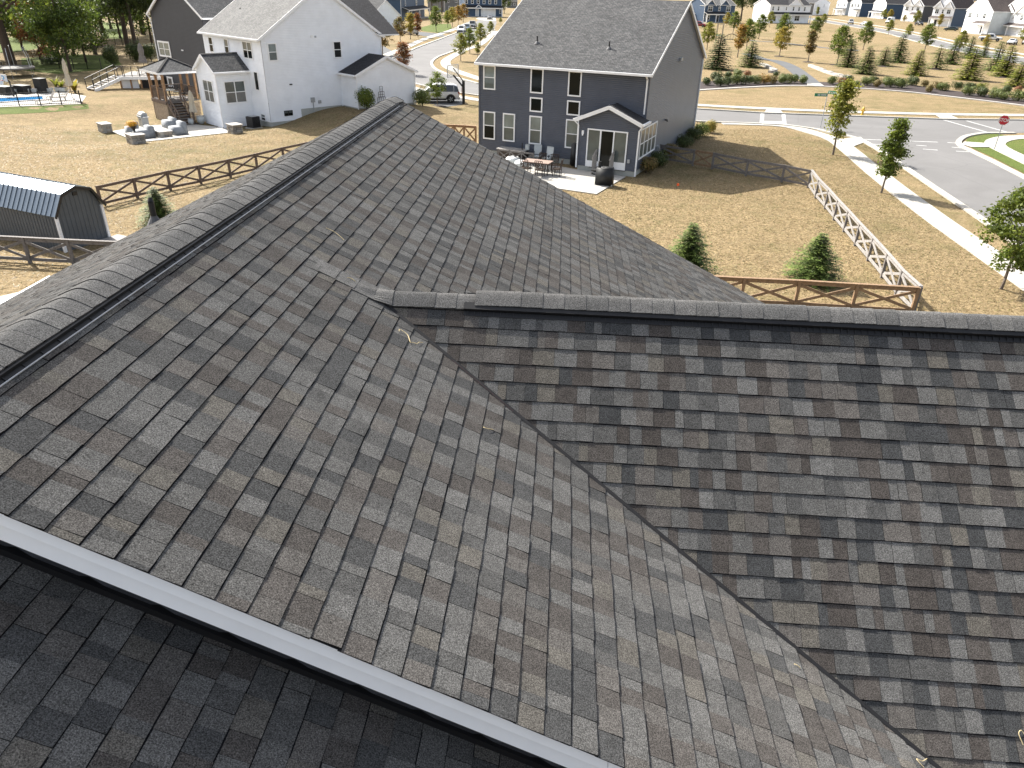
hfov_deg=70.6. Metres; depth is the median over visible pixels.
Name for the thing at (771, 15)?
young tree
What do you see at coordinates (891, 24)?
young tree
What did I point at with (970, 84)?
clipped shrub
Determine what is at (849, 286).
crossbuck fence
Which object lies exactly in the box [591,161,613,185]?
covered grill
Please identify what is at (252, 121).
air conditioner
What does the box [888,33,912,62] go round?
conifer
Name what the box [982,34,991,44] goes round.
young tree
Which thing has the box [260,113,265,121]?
window
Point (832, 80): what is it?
clipped shrub
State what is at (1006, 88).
clipped shrub
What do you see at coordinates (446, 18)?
young tree
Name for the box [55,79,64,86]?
leafy plant
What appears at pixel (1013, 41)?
parked car
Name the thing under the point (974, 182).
road
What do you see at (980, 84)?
clipped shrub
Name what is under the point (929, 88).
clipped shrub
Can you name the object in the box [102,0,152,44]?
tall tree
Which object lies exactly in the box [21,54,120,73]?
green patch
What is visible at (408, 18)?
young tree
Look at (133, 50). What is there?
bush
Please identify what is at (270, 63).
white house
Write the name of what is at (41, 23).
tall tree
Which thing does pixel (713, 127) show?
bush
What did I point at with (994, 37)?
pickup truck
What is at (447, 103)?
driveway
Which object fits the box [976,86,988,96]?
clipped shrub
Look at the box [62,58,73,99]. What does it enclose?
closed umbrella
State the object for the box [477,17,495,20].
driveway
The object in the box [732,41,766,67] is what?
conifer
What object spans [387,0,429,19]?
house
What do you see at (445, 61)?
pavement
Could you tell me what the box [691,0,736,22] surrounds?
house
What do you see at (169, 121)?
covered armchair
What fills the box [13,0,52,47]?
tall tree
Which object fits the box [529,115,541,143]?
window
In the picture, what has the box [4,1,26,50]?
tall tree
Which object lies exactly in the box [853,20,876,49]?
young tree
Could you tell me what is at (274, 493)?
house
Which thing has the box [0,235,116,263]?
crossbuck fence
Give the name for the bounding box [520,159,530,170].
patio chair
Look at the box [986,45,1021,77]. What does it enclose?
conifer
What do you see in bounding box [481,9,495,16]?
garage door
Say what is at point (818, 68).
stone wall
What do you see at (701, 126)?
bush
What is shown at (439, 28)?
green patch
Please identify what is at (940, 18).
young tree
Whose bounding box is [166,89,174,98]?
round table
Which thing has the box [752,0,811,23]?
house
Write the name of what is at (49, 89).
planter
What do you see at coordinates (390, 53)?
pavement
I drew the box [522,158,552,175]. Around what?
patio table
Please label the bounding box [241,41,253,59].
window
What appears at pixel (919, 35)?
kerb
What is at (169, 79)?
window
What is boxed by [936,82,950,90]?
clipped shrub
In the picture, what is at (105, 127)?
stone pier
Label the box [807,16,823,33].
young tree
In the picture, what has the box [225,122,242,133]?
stone pier
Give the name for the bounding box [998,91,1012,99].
clipped shrub
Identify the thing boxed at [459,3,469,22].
young tree
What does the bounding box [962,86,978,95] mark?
clipped shrub
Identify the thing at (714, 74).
clipped shrub
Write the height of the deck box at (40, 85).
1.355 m
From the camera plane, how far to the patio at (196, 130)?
58.81 m
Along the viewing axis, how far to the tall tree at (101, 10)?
122.12 m
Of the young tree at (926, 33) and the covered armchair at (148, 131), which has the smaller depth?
the covered armchair at (148, 131)
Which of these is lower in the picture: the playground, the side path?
the side path
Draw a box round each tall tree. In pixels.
[0,0,21,44]
[0,0,48,64]
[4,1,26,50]
[11,0,55,63]
[12,0,106,71]
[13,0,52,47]
[15,0,91,63]
[16,0,109,53]
[54,0,120,62]
[78,0,111,54]
[91,0,112,28]
[101,7,140,37]
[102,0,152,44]
[103,0,152,47]
[103,0,153,44]
[106,13,118,28]
[427,0,439,10]
[438,0,449,13]
[502,0,511,13]
[732,0,749,20]
[745,0,758,7]
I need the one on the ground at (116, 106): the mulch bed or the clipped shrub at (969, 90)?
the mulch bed
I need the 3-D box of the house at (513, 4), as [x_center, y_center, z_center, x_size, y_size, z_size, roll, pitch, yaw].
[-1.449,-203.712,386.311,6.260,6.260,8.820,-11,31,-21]
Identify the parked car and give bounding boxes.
[403,28,418,34]
[416,82,459,102]
[457,25,465,32]
[697,21,706,26]
[914,21,923,24]
[943,26,958,30]
[1006,38,1017,44]
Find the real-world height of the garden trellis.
1.762 m
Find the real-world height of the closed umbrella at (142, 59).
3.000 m
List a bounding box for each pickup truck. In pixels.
[469,21,476,28]
[978,33,1002,41]
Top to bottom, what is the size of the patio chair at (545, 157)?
1.018 m
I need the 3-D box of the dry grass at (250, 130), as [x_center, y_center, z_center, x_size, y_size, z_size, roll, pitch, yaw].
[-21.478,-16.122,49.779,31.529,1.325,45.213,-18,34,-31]
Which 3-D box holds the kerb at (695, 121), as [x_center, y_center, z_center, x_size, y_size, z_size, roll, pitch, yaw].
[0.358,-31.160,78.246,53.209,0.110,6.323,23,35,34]
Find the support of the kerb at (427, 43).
on the ground at (116, 106)
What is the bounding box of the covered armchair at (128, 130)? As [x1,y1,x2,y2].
[124,121,138,132]
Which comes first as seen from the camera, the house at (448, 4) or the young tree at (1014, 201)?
the young tree at (1014, 201)
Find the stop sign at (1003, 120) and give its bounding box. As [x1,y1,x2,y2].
[994,115,1009,148]
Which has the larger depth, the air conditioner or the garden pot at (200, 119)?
the garden pot at (200, 119)
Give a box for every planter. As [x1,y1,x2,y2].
[46,87,52,92]
[59,87,67,90]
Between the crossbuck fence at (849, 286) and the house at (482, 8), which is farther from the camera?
the house at (482, 8)
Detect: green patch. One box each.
[0,37,37,52]
[0,104,88,113]
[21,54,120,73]
[96,22,122,38]
[421,24,451,32]
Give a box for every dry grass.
[0,106,356,289]
[856,144,1009,232]
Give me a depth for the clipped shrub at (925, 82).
95.88 m
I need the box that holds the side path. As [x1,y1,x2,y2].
[0,292,17,301]
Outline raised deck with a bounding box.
[84,65,165,90]
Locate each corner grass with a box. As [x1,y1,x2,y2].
[966,134,1006,142]
[971,147,1023,172]
[1005,139,1023,153]
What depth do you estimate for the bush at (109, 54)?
94.09 m
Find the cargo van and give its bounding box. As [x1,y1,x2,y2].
[885,17,894,23]
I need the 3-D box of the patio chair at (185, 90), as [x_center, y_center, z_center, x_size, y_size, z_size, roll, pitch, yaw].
[-28.499,-25.395,62.969,0.588,1.018,0.515,7,29,9]
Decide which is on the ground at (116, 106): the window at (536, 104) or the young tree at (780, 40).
the young tree at (780, 40)
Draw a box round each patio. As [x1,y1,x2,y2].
[113,123,227,140]
[525,164,625,194]
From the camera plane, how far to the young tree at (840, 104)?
52.01 m
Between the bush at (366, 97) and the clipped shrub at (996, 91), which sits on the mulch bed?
the clipped shrub at (996, 91)
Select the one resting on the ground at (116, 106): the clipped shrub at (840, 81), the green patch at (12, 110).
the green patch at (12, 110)
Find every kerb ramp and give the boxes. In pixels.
[760,121,786,123]
[765,110,782,113]
[807,83,823,85]
[842,137,862,145]
[936,115,956,117]
[962,141,988,146]
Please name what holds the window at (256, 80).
in the white house at (270, 63)
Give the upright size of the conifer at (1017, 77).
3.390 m
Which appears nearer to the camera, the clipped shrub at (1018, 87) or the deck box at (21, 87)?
the deck box at (21, 87)
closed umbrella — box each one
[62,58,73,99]
[137,43,146,72]
[188,90,198,123]
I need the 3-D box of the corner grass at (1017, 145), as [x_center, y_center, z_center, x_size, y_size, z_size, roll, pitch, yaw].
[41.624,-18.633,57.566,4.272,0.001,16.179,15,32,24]
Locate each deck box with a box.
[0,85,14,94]
[11,84,31,93]
[31,78,47,92]
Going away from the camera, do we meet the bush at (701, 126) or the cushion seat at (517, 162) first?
the cushion seat at (517, 162)
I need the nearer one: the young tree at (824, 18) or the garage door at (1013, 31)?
the garage door at (1013, 31)
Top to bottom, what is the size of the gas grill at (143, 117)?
1.135 m
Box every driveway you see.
[383,47,394,57]
[418,32,444,36]
[427,98,461,106]
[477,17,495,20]
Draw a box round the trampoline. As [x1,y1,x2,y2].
[0,46,34,76]
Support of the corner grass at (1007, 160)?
on the ground at (116, 106)
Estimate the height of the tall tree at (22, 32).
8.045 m
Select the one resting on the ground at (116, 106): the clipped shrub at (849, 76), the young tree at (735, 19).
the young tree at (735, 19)
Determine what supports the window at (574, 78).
in the grey house at (620, 78)
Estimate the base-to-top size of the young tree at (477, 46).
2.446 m
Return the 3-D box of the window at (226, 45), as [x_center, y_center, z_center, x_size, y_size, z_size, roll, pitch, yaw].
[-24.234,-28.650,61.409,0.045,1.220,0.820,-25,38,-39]
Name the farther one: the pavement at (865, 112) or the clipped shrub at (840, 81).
the clipped shrub at (840, 81)
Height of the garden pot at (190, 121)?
0.462 m
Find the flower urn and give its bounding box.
[124,120,137,131]
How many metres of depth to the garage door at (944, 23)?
289.12 m
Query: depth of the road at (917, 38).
200.05 m
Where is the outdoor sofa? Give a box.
[497,149,533,165]
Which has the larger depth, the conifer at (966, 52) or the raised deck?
the conifer at (966, 52)
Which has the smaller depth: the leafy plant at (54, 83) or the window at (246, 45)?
the window at (246, 45)
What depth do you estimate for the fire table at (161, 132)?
56.18 m
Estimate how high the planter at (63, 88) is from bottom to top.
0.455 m
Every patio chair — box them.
[172,84,178,93]
[180,86,187,98]
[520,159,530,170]
[533,144,541,157]
[535,160,544,175]
[536,153,546,169]
[542,146,553,165]
[548,154,558,171]
[552,159,563,176]
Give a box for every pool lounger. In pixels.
[35,92,54,103]
[51,89,69,100]
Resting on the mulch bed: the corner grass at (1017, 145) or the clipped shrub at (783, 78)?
the clipped shrub at (783, 78)
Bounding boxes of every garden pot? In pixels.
[188,118,193,124]
[196,115,204,123]
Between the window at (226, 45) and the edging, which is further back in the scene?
the edging
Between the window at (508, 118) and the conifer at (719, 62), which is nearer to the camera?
the window at (508, 118)
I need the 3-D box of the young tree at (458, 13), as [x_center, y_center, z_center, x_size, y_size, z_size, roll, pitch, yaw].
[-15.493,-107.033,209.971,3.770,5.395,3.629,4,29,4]
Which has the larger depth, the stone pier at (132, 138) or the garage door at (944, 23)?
the garage door at (944, 23)
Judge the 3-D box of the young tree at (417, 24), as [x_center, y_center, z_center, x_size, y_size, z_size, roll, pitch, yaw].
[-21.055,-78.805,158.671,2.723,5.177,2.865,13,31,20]
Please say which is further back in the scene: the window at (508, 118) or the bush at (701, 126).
the bush at (701, 126)
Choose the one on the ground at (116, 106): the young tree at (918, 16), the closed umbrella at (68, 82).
the young tree at (918, 16)
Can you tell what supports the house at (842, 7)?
on the ground at (116, 106)
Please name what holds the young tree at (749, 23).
on the ground at (116, 106)
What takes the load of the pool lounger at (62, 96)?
on the pool terrace
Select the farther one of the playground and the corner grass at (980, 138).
the playground
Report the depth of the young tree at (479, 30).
139.17 m
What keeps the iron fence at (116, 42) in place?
on the ground at (116, 106)
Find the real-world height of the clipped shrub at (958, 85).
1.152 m
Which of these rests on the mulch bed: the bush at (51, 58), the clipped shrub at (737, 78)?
the clipped shrub at (737, 78)
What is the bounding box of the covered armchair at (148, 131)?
[135,125,155,138]
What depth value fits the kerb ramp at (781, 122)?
66.46 m
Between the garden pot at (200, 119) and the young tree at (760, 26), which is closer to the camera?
the garden pot at (200, 119)
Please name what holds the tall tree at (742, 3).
on the ground at (116, 106)
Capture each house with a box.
[0,97,1023,767]
[146,0,233,93]
[192,0,417,127]
[369,0,400,27]
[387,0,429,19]
[427,0,458,11]
[459,0,502,17]
[474,0,706,176]
[505,0,517,7]
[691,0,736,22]
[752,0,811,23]
[806,0,829,15]
[832,0,851,15]
[848,0,875,16]
[868,0,908,18]
[900,0,940,21]
[927,0,973,26]
[961,0,1014,34]
[1001,0,1023,36]
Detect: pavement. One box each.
[383,22,468,55]
[414,87,478,100]
[440,31,497,79]
[698,104,1023,115]
[721,122,1023,290]
[828,18,1023,54]
[984,135,1023,163]
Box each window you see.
[157,40,171,57]
[166,76,173,86]
[202,79,215,103]
[207,36,214,52]
[223,38,229,51]
[223,80,247,103]
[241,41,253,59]
[253,71,259,90]
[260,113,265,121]
[267,43,277,60]
[284,110,292,115]
[333,41,341,57]
[483,65,495,89]
[483,111,494,139]
[502,113,514,141]
[529,97,542,112]
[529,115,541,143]
[530,69,543,93]
[565,119,578,147]
[566,100,580,115]
[567,71,581,96]
[638,121,657,159]
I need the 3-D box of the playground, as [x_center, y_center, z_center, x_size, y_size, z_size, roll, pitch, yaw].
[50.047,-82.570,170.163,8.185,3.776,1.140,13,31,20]
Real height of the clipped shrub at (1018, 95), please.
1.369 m
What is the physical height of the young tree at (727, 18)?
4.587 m
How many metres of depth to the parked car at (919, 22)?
296.58 m
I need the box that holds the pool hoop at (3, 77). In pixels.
[0,74,13,95]
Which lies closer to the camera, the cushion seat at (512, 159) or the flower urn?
the cushion seat at (512, 159)
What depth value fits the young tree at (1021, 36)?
194.72 m
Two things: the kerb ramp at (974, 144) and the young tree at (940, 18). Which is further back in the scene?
the young tree at (940, 18)
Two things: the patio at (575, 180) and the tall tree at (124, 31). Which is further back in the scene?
the tall tree at (124, 31)
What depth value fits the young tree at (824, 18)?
259.57 m
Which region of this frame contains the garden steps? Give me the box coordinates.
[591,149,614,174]
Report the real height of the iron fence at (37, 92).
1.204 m
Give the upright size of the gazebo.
5.236 m
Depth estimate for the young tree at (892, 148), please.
42.41 m
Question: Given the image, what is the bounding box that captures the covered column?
[570,143,577,165]
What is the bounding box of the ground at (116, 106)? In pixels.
[0,0,1023,315]
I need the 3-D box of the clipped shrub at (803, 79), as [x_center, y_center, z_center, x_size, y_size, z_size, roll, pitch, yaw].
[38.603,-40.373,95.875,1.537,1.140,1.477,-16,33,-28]
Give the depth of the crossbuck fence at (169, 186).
41.08 m
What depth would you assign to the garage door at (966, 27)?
242.96 m
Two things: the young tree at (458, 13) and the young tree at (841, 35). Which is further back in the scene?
the young tree at (458, 13)
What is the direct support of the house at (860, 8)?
on the ground at (116, 106)
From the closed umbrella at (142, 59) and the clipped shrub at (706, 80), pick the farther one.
the clipped shrub at (706, 80)
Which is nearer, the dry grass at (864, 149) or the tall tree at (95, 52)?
the dry grass at (864, 149)
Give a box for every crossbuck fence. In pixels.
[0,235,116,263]
[95,142,306,203]
[660,144,810,187]
[714,275,920,310]
[807,170,922,310]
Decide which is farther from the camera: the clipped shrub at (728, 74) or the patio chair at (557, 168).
the clipped shrub at (728, 74)
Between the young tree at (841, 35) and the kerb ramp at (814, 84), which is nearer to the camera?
the kerb ramp at (814, 84)
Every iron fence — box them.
[0,49,45,61]
[0,58,101,73]
[0,90,81,105]
[96,36,137,47]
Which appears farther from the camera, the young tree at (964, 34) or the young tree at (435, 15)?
the young tree at (435, 15)
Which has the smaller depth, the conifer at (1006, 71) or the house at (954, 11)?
the conifer at (1006, 71)
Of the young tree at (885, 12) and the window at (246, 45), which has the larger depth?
the young tree at (885, 12)
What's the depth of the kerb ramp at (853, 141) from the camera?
58.80 m
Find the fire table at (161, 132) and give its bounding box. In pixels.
[154,127,172,137]
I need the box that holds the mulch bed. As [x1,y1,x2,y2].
[700,81,1023,104]
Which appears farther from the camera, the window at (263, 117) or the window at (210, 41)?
the window at (210, 41)
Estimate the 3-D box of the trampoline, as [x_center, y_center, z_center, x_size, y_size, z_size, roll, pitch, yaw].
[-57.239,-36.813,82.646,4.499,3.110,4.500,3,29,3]
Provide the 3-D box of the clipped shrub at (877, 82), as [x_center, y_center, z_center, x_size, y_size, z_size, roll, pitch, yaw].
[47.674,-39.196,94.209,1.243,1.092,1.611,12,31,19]
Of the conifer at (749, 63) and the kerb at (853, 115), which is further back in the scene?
the conifer at (749, 63)
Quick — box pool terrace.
[0,92,85,106]
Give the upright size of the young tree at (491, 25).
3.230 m
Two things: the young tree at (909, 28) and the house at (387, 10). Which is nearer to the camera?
the house at (387, 10)
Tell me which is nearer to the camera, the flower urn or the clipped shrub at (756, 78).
the flower urn
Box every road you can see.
[394,20,1023,242]
[809,18,1023,62]
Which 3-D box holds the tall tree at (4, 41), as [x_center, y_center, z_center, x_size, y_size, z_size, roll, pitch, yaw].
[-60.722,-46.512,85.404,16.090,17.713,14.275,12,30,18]
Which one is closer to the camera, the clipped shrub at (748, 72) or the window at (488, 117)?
the window at (488, 117)
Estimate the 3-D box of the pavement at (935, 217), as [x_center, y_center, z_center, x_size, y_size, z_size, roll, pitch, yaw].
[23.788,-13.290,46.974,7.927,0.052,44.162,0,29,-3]
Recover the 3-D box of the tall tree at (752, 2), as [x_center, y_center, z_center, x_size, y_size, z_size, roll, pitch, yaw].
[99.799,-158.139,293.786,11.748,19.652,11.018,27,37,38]
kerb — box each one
[392,32,456,58]
[416,83,761,123]
[430,30,494,83]
[476,83,1023,120]
[762,123,1020,246]
[812,20,1016,62]
[815,18,1023,57]
[956,132,1023,178]
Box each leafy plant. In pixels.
[47,76,60,86]
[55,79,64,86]
[70,78,78,92]
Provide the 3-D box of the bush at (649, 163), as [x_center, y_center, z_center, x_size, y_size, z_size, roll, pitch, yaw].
[8.734,-14.194,46.888,1.800,1.158,1.241,-19,35,-32]
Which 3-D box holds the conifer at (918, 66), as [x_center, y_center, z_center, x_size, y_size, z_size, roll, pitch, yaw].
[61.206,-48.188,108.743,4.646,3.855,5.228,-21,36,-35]
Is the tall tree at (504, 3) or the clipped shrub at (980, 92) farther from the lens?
the tall tree at (504, 3)
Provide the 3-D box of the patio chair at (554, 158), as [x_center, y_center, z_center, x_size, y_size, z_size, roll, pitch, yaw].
[2.689,-14.214,46.547,0.515,1.018,0.587,12,30,18]
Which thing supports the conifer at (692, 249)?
on the ground at (116, 106)
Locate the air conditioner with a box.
[245,115,261,128]
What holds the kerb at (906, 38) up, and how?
on the ground at (116, 106)
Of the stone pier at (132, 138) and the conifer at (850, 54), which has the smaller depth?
the stone pier at (132, 138)
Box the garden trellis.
[377,86,385,99]
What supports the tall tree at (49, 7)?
on the ground at (116, 106)
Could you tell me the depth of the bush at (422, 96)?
65.95 m
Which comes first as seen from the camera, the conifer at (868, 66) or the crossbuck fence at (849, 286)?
the crossbuck fence at (849, 286)
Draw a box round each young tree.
[381,16,394,54]
[392,16,407,41]
[393,41,412,64]
[404,11,415,38]
[413,11,421,33]
[425,71,446,104]
[428,5,444,31]
[443,10,452,27]
[447,7,457,26]
[451,33,467,60]
[454,5,463,20]
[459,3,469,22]
[463,27,478,53]
[474,23,488,45]
[474,42,480,56]
[486,21,493,34]
[701,21,718,49]
[723,12,730,23]
[728,11,740,30]
[733,22,749,57]
[741,18,760,49]
[754,14,768,37]
[767,11,775,26]
[773,26,792,55]
[774,13,795,36]
[803,30,819,60]
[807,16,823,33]
[821,14,827,22]
[822,76,863,154]
[828,24,856,63]
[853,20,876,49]
[875,117,914,192]
[880,9,886,17]
[885,19,894,34]
[886,9,893,17]
[905,23,913,34]
[912,10,922,25]
[916,23,938,49]
[937,14,944,27]
[951,30,970,52]
[970,182,1023,289]
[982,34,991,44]
[1017,28,1023,42]
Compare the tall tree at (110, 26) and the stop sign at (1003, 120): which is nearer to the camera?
the stop sign at (1003, 120)
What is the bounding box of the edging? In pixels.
[700,85,1023,105]
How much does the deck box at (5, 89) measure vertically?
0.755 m
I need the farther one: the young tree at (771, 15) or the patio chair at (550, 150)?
the young tree at (771, 15)
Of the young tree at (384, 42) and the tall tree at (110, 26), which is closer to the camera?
the young tree at (384, 42)
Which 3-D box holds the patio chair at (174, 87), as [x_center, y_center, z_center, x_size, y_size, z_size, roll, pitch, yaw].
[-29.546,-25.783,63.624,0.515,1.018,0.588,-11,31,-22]
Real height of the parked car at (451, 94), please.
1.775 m
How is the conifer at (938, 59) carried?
on the mulch ring
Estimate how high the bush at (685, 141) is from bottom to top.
1.124 m
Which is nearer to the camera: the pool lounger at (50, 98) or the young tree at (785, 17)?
the pool lounger at (50, 98)
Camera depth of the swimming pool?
68.27 m
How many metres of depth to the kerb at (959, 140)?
56.09 m
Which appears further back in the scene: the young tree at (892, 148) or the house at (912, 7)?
the house at (912, 7)
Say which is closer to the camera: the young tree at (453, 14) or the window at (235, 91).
the window at (235, 91)
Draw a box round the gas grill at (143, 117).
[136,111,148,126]
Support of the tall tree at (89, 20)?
on the ground at (116, 106)
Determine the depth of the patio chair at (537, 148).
48.80 m
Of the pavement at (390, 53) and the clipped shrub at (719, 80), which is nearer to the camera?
the clipped shrub at (719, 80)
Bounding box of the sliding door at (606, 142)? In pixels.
[585,128,627,170]
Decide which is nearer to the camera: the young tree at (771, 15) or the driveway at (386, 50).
the driveway at (386, 50)
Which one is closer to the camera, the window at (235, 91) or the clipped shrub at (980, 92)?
the window at (235, 91)
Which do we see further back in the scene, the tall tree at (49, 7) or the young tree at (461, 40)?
the young tree at (461, 40)
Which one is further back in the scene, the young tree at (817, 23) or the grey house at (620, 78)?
the young tree at (817, 23)
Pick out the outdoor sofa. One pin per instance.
(511, 151)
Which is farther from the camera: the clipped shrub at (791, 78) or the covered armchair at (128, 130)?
the clipped shrub at (791, 78)
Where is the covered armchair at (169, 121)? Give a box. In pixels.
[161,116,176,128]
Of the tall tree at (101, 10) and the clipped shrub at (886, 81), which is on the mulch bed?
the clipped shrub at (886, 81)
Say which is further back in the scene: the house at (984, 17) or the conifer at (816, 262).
the house at (984, 17)
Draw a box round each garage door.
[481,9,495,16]
[939,19,947,25]
[963,24,969,32]
[1010,27,1017,34]
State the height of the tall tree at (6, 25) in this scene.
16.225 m
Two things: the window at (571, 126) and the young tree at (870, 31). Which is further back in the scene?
the young tree at (870, 31)
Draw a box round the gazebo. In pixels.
[138,57,201,124]
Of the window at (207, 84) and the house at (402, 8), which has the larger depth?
the house at (402, 8)
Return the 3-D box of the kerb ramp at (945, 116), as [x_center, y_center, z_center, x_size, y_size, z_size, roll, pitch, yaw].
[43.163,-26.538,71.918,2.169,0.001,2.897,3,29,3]
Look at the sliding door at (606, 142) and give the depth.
45.90 m
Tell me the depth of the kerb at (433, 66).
103.29 m
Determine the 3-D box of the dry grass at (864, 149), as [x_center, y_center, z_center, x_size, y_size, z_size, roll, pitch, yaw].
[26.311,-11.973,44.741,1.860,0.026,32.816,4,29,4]
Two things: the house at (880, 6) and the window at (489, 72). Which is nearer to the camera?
the window at (489, 72)
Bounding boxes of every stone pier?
[95,121,112,132]
[124,132,145,144]
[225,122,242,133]
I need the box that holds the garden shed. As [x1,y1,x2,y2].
[0,172,125,252]
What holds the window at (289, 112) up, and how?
in the white house at (270, 63)
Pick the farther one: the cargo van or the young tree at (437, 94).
the cargo van
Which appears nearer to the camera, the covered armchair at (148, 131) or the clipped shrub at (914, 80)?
the covered armchair at (148, 131)
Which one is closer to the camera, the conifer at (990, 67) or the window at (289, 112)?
the window at (289, 112)
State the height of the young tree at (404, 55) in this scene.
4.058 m
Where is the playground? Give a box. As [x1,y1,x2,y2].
[715,24,736,41]
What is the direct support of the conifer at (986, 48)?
on the ground at (116, 106)
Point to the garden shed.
(35, 207)
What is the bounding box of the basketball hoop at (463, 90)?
[447,64,464,103]
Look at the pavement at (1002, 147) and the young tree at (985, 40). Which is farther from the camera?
the young tree at (985, 40)
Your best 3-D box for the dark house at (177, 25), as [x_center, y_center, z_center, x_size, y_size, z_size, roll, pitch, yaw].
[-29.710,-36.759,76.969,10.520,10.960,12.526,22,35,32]
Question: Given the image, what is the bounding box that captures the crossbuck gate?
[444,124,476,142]
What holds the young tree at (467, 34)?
on the ground at (116, 106)
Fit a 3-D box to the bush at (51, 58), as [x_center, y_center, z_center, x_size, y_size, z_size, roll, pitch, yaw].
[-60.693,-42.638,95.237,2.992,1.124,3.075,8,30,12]
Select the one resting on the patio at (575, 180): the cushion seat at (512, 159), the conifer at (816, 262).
the cushion seat at (512, 159)
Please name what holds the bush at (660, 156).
on the ground at (116, 106)
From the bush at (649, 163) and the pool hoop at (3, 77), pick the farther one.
the pool hoop at (3, 77)
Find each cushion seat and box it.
[506,156,519,162]
[514,159,529,166]
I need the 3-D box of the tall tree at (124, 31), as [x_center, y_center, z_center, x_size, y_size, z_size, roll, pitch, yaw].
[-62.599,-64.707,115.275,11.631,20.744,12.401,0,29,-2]
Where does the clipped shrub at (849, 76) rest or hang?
on the mulch bed
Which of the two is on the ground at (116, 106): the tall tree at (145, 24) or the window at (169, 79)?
the tall tree at (145, 24)
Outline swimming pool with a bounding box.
[0,95,45,102]
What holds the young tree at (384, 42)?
on the ground at (116, 106)
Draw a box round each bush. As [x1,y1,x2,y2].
[40,55,64,63]
[101,44,118,65]
[123,39,143,60]
[142,42,158,60]
[353,86,375,108]
[412,86,431,105]
[639,156,658,172]
[651,149,668,166]
[663,143,678,157]
[676,133,694,147]
[685,128,702,140]
[694,121,710,136]
[705,119,716,132]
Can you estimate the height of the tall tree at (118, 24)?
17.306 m
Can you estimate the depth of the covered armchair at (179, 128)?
57.18 m
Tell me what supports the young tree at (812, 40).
on the ground at (116, 106)
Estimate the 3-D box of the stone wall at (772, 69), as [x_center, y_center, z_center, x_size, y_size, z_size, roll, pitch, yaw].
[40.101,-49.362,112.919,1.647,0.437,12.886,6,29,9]
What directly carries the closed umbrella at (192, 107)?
on the patio at (196, 130)
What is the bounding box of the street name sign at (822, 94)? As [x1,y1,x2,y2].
[814,91,836,127]
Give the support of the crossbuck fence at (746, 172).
on the ground at (116, 106)
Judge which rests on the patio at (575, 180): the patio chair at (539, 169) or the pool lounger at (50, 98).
the patio chair at (539, 169)
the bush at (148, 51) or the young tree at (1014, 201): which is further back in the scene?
the bush at (148, 51)
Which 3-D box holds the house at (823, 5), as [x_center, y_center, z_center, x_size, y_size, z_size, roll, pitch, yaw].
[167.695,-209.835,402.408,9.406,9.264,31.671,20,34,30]
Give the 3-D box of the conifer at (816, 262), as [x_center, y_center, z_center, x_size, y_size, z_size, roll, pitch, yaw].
[12.519,-5.058,29.600,3.050,2.172,3.207,21,34,31]
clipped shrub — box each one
[702,77,710,84]
[710,71,723,80]
[713,77,728,85]
[724,71,731,76]
[725,76,733,84]
[730,73,745,83]
[733,68,741,75]
[739,75,753,84]
[744,70,751,75]
[751,74,761,83]
[760,73,771,83]
[769,75,777,83]
[777,74,787,82]
[786,74,798,82]
[799,74,808,82]
[826,75,838,83]
[838,77,847,83]
[842,75,853,82]
[860,76,874,85]
[873,79,882,86]
[883,77,898,86]
[895,78,909,87]
[907,75,919,85]
[920,80,928,85]
[925,84,933,91]
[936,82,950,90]
[950,81,963,89]
[962,82,976,88]
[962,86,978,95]
[976,83,989,88]
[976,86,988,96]
[988,87,1003,98]
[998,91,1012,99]
[1002,85,1012,93]
[1011,89,1023,100]
[1013,85,1022,92]
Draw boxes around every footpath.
[742,53,822,84]
[749,40,857,50]
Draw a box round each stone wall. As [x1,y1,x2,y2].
[760,63,777,72]
[808,64,848,77]
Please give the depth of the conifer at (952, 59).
128.22 m
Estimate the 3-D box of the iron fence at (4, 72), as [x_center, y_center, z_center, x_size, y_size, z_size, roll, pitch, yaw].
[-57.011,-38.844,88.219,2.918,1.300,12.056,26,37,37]
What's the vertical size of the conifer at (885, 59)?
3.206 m
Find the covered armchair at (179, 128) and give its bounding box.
[168,120,188,135]
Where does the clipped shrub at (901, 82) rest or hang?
on the mulch bed
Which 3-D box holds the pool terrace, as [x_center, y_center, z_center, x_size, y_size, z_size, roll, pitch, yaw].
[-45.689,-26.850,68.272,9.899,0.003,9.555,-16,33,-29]
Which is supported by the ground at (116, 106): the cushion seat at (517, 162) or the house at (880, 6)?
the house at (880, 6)
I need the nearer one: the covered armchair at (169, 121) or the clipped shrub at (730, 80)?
the covered armchair at (169, 121)
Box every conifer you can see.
[135,187,177,227]
[668,222,721,274]
[703,34,735,71]
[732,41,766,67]
[778,233,847,292]
[832,38,861,67]
[849,46,881,74]
[874,47,896,66]
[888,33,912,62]
[899,49,932,75]
[926,45,950,69]
[939,38,965,64]
[948,46,989,81]
[960,37,977,57]
[981,41,1008,70]
[981,42,990,57]
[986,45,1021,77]
[1000,62,1023,87]
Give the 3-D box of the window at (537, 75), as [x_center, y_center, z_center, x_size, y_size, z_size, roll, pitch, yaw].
[1.620,-19.818,47.317,0.910,1.520,0.045,14,31,21]
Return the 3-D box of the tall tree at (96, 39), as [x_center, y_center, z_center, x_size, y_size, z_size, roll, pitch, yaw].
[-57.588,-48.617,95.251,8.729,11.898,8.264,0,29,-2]
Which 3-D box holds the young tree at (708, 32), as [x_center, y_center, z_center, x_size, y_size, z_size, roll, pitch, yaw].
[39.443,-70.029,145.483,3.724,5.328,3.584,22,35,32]

